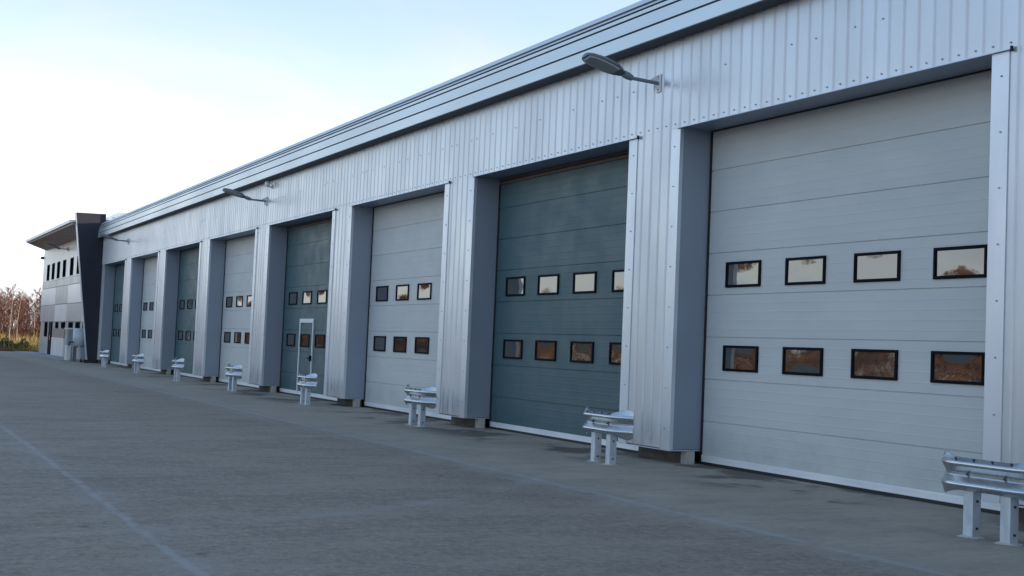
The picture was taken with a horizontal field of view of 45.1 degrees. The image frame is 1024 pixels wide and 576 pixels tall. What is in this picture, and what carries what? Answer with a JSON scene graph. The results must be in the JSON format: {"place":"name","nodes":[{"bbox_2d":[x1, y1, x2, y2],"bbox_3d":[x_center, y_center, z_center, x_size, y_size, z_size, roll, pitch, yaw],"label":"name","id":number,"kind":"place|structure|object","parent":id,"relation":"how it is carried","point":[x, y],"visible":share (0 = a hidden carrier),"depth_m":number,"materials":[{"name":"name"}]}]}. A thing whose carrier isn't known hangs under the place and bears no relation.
{"place":"outdoors","nodes":[
{"label":"outdoors","id":0,"kind":"place"},
{"bbox_2d":[0,329,39,351],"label":"tall grass","id":1,"kind":"structure","parent":0,"point":[33,341],"depth_m":90.41,"materials":[{"name":"yellow plant"}]},
{"bbox_2d":[0,0,640,328],"label":"sky","id":2,"kind":"structure","parent":0,"point":[108,107],"materials":[{"name":"white"}]},
{"bbox_2d":[0,351,1023,575],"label":"yard","id":3,"kind":"structure","parent":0,"point":[113,470],"depth_m":12.62,"materials":[{"name":"concrete"}]},
{"bbox_2d":[14,351,79,360],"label":"path","id":4,"kind":"structure","parent":3,"relation":"on","point":[46,355],"depth_m":74.37,"materials":[{"name":"grey concrete"}]},
{"bbox_2d":[64,345,70,360],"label":"utility pillar","id":5,"kind":"structure","parent":4,"relation":"on","point":[67,356],"depth_m":65.32,"materials":[{"name":"white plastic"}]},
{"bbox_2d":[64,328,81,358],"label":"metal cabinet","id":6,"kind":"object","parent":4,"relation":"on","point":[68,335],"visible":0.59,"depth_m":66.72,"materials":[{"name":"grey metal"}]},
{"bbox_2d":[26,212,124,362],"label":"office block","id":7,"kind":"structure","parent":3,"relation":"on","point":[61,308],"depth_m":74.50,"materials":[{"name":"grey"}]},
{"bbox_2d":[44,322,47,335],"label":"window","id":8,"kind":"structure","parent":7,"relation":"in","point":[46,323],"depth_m":80.16,"materials":[{"name":"black glass"}]},
{"bbox_2d":[46,265,49,280],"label":"window","id":9,"kind":"structure","parent":7,"relation":"in","point":[48,266],"depth_m":80.69,"materials":[{"name":"black glass"}]},
{"bbox_2d":[47,322,52,353],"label":"door","id":10,"kind":"structure","parent":7,"relation":"in","point":[50,323],"depth_m":78.12,"materials":[{"name":"black"}]},
{"bbox_2d":[51,263,54,279],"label":"window","id":11,"kind":"structure","parent":7,"relation":"in","point":[53,265],"depth_m":78.63,"materials":[{"name":"black glass"}]},
{"bbox_2d":[45,243,68,251],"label":"wall lamp","id":12,"kind":"object","parent":7,"relation":"attached to","point":[54,246],"visible":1,"depth_m":72.87,"materials":[{"name":"grey metal"}]},
{"bbox_2d":[56,261,59,278],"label":"window","id":13,"kind":"structure","parent":7,"relation":"in","point":[58,263],"depth_m":76.48,"materials":[{"name":"black glass"}]},
{"bbox_2d":[62,260,65,276],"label":"window","id":14,"kind":"structure","parent":7,"relation":"in","point":[64,261],"depth_m":74.30,"materials":[{"name":"black glass"}]},
{"bbox_2d":[68,322,72,327],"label":"window","id":15,"kind":"structure","parent":7,"relation":"in","point":[70,324],"depth_m":70.72,"materials":[{"name":"black glass"}]},
{"bbox_2d":[69,257,73,275],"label":"window","id":16,"kind":"structure","parent":7,"relation":"in","point":[71,259],"depth_m":71.62,"materials":[{"name":"black glass"}]},
{"bbox_2d":[76,256,78,273],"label":"window","id":17,"kind":"structure","parent":7,"relation":"in","point":[77,271],"depth_m":69.62,"materials":[{"name":"black glass"}]},
{"bbox_2d":[75,322,79,327],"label":"window","id":18,"kind":"structure","parent":7,"relation":"in","point":[77,324],"depth_m":68.42,"materials":[{"name":"black glass"}]},
{"bbox_2d":[68,328,84,361],"bbox_3d":[-22.412,2.958,63.804,1.112,1.720,0.884,4,-3,-28],"label":"storage tank","id":19,"kind":"object","parent":3,"relation":"on","point":[78,336],"visible":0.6,"depth_m":63.48,"materials":[{"name":"grey metal"}]},
{"bbox_2d":[78,346,85,361],"bbox_3d":[-21.891,3.372,63.219,0.660,0.880,0.620,4,-3,-28],"label":"wheelie bin","id":20,"kind":"object","parent":3,"relation":"on","point":[81,349],"visible":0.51,"depth_m":62.93,"materials":[{"name":"grey plastic"}]},
{"bbox_2d":[75,212,105,362],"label":"fin wall","id":21,"kind":"structure","parent":3,"relation":"on","point":[90,249],"depth_m":62.45,"materials":[{"name":"black metal"}]},
{"bbox_2d":[100,349,108,367],"bbox_3d":[-18.499,3.189,55.853,0.269,0.800,1.299,4,-3,-28],"label":"guard rail","id":22,"kind":"object","parent":3,"relation":"on","point":[104,355],"visible":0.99,"depth_m":55.59,"materials":[{"name":"metal"}]},
{"bbox_2d":[132,353,143,373],"bbox_3d":[-15.000,3.012,49.337,0.269,0.800,1.299,4,-3,-30],"label":"guard rail","id":23,"kind":"object","parent":3,"relation":"on","point":[137,360],"visible":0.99,"depth_m":49.08,"materials":[{"name":"metal"}]},
{"bbox_2d":[171,358,184,380],"bbox_3d":[-11.657,2.833,42.902,0.269,0.800,1.299,4,-3,-26],"label":"guard rail","id":24,"kind":"object","parent":3,"relation":"on","point":[177,366],"visible":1,"depth_m":42.65,"materials":[{"name":"metal"}]},
{"bbox_2d":[225,364,242,391],"bbox_3d":[-8.316,2.662,36.642,0.269,0.800,1.299,4,-3,-29],"label":"guard rail","id":25,"kind":"object","parent":3,"relation":"on","point":[233,374],"visible":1,"depth_m":36.40,"materials":[{"name":"metal"}]},
{"bbox_2d":[297,372,316,404],"bbox_3d":[-5.139,2.497,30.629,0.269,0.800,1.299,4,-3,-25],"label":"guard rail","id":26,"kind":"object","parent":3,"relation":"on","point":[306,384],"visible":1,"depth_m":30.38,"materials":[{"name":"metal"}]},
{"bbox_2d":[403,384,436,426],"bbox_3d":[-1.878,2.321,24.329,0.269,0.800,1.299,4,-3,-30],"label":"guard rail","id":27,"kind":"object","parent":3,"relation":"on","point":[424,398],"visible":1,"depth_m":24.10,"materials":[{"name":"metal"}]},
{"bbox_2d":[582,405,633,464],"bbox_3d":[1.318,2.133,17.852,0.269,0.800,1.299,4,-3,-27],"label":"guard rail","id":28,"kind":"object","parent":3,"relation":"on","point":[612,426],"visible":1,"depth_m":17.62,"materials":[{"name":"metal"}]},
{"bbox_2d":[941,449,1023,545],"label":"guard rail","id":29,"kind":"object","parent":3,"relation":"on","point":[973,479],"visible":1,"depth_m":11.44,"materials":[{"name":"metal"}]},
{"bbox_2d":[97,0,1023,521],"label":"warehouse","id":30,"kind":"structure","parent":0,"point":[779,238],"depth_m":18.49,"materials":[{"name":"silver metal"}]},
{"bbox_2d":[98,233,128,243],"bbox_3d":[-18.209,-2.251,56.381,1.355,0.413,0.340,4,-3,-28],"label":"wall lamp","id":31,"kind":"object","parent":30,"relation":"attached to","point":[109,237],"visible":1,"depth_m":56.29,"materials":[{"name":"grey metal"}]},
{"bbox_2d":[110,263,126,366],"bbox_3d":[-18.828,1.276,59.821,0.086,5.004,5.643,4,-3,-28],"label":"overhead door","id":32,"kind":"structure","parent":30,"relation":"in","point":[119,269],"depth_m":61.23,"materials":[{"name":"metal"}]},
{"bbox_2d":[138,256,160,372],"bbox_3d":[-15.482,1.101,53.465,0.086,5.004,5.702,4,-3,-28],"label":"overhead door","id":33,"kind":"structure","parent":30,"relation":"in","point":[150,264],"depth_m":54.64,"materials":[{"name":"metal"}]},
{"bbox_2d":[173,246,202,379],"bbox_3d":[-12.151,0.927,47.139,0.086,5.004,5.607,4,-3,-28],"label":"overhead door","id":34,"kind":"structure","parent":30,"relation":"in","point":[189,258],"depth_m":48.08,"materials":[{"name":"metal"}]},
{"bbox_2d":[218,234,258,388],"bbox_3d":[-8.839,0.754,40.849,0.086,5.004,5.648,4,-3,-28],"label":"overhead door","id":35,"kind":"structure","parent":30,"relation":"in","point":[239,252],"depth_m":41.69,"materials":[{"name":"metal"}]},
{"bbox_2d":[222,188,267,205],"bbox_3d":[-8.011,-2.730,37.006,1.355,0.413,0.340,4,-3,-28],"label":"wall lamp","id":36,"kind":"object","parent":30,"relation":"attached to","point":[235,193],"visible":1,"depth_m":36.90,"materials":[{"name":"grey metal"}]},
{"bbox_2d":[265,181,272,188],"bbox_3d":[-7.272,-3.080,36.840,0.244,0.208,0.170,4,-3,-28],"label":"wall sensor","id":37,"kind":"object","parent":30,"relation":"attached to","point":[267,183],"depth_m":36.78,"materials":[{"name":"white plastic"}]},
{"bbox_2d":[279,217,336,401],"bbox_3d":[-5.564,0.579,34.535,0.174,5.000,5.599,4,-3,-28],"label":"overhead door","id":38,"kind":"structure","parent":30,"relation":"in","point":[307,269],"depth_m":35.22,"materials":[{"name":"metal"}]},
{"bbox_2d":[363,191,450,421],"bbox_3d":[-2.264,0.409,28.362,0.086,5.004,5.537,4,-3,-28],"label":"overhead door","id":39,"kind":"structure","parent":30,"relation":"in","point":[404,303],"depth_m":28.83,"materials":[{"name":"metal"}]},
{"bbox_2d":[489,150,638,453],"bbox_3d":[0.977,0.241,22.192,0.100,5.000,5.603,4,-3,-28],"label":"overhead door","id":40,"kind":"structure","parent":30,"relation":"in","point":[558,319],"depth_m":22.37,"materials":[{"name":"metal"}]},
{"bbox_2d":[582,53,661,92],"bbox_3d":[1.668,-3.247,18.625,1.355,0.413,0.340,4,-3,-28],"label":"wall lamp","id":41,"kind":"object","parent":30,"relation":"attached to","point":[603,64],"visible":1,"depth_m":18.51,"materials":[{"name":"grey metal"}]},
{"bbox_2d":[699,69,1000,514],"bbox_3d":[4.263,0.068,15.967,0.086,5.004,5.720,4,-3,-28],"label":"overhead door","id":42,"kind":"structure","parent":30,"relation":"in","point":[845,319],"depth_m":15.73,"materials":[{"name":"metal"}]},
{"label":"terrain","id":43,"kind":"structure","parent":0,"visible":0},
{"bbox_2d":[0,336,11,348],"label":"shrub","id":44,"kind":"object","parent":43,"relation":"on","point":[6,342],"visible":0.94,"depth_m":85.87,"materials":[{"name":"green plant"}]},
{"bbox_2d":[1,281,26,338],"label":"birch tree","id":45,"kind":"object","parent":43,"relation":"on","point":[13,292],"visible":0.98,"depth_m":94.47,"materials":[{"name":"brown plant"}]},
{"bbox_2d":[3,287,29,338],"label":"birch tree","id":46,"kind":"object","parent":43,"relation":"on","point":[19,308],"visible":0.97,"depth_m":95.18,"materials":[{"name":"brown plant"}]},
{"bbox_2d":[0,286,41,338],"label":"thicket","id":47,"kind":"object","parent":43,"relation":"on","point":[25,327],"visible":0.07,"depth_m":106.17,"materials":[{"name":"brown plant"}]},
{"bbox_2d":[10,338,31,349],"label":"shrub","id":48,"kind":"object","parent":43,"relation":"on","point":[24,340],"visible":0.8,"depth_m":86.54,"materials":[{"name":"green plant"}]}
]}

